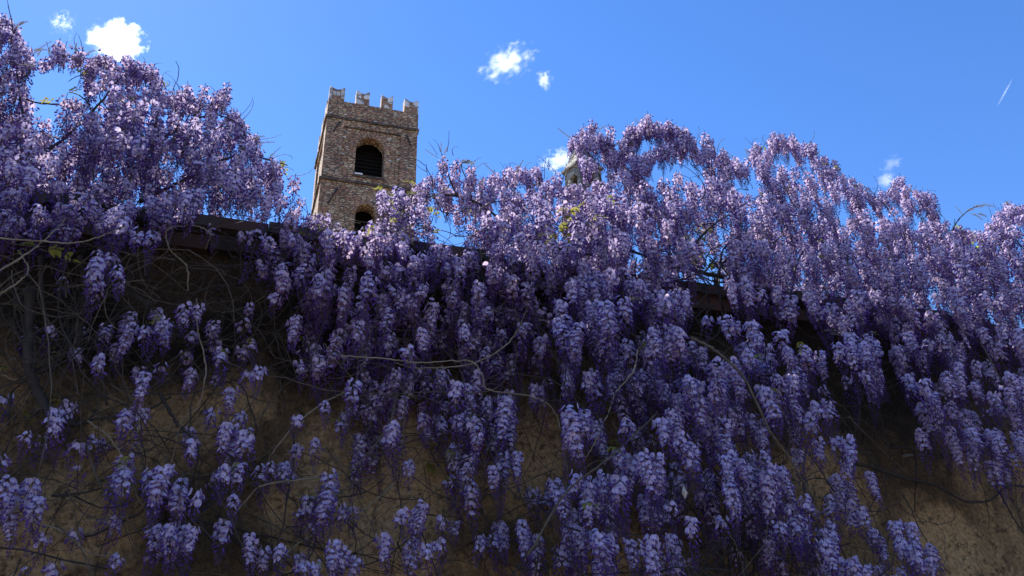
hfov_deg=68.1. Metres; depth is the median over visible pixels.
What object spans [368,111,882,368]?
wisteria vine
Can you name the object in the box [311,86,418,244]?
bell tower
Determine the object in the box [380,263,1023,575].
wisteria vine
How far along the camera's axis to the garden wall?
3.10 m
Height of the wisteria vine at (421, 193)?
1.146 m
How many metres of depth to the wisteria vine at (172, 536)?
2.69 m
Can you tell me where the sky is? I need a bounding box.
[0,0,1023,327]
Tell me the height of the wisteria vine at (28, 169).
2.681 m
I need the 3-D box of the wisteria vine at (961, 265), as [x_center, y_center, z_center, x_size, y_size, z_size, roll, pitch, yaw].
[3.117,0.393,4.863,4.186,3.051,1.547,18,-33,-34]
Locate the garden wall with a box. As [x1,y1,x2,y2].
[0,187,1023,575]
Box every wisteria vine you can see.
[0,0,311,515]
[0,167,488,575]
[77,157,619,575]
[318,140,522,282]
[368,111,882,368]
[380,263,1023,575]
[774,173,1023,532]
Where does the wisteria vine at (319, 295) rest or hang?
attached to the garden wall
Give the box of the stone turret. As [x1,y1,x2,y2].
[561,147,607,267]
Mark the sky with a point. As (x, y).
(930, 93)

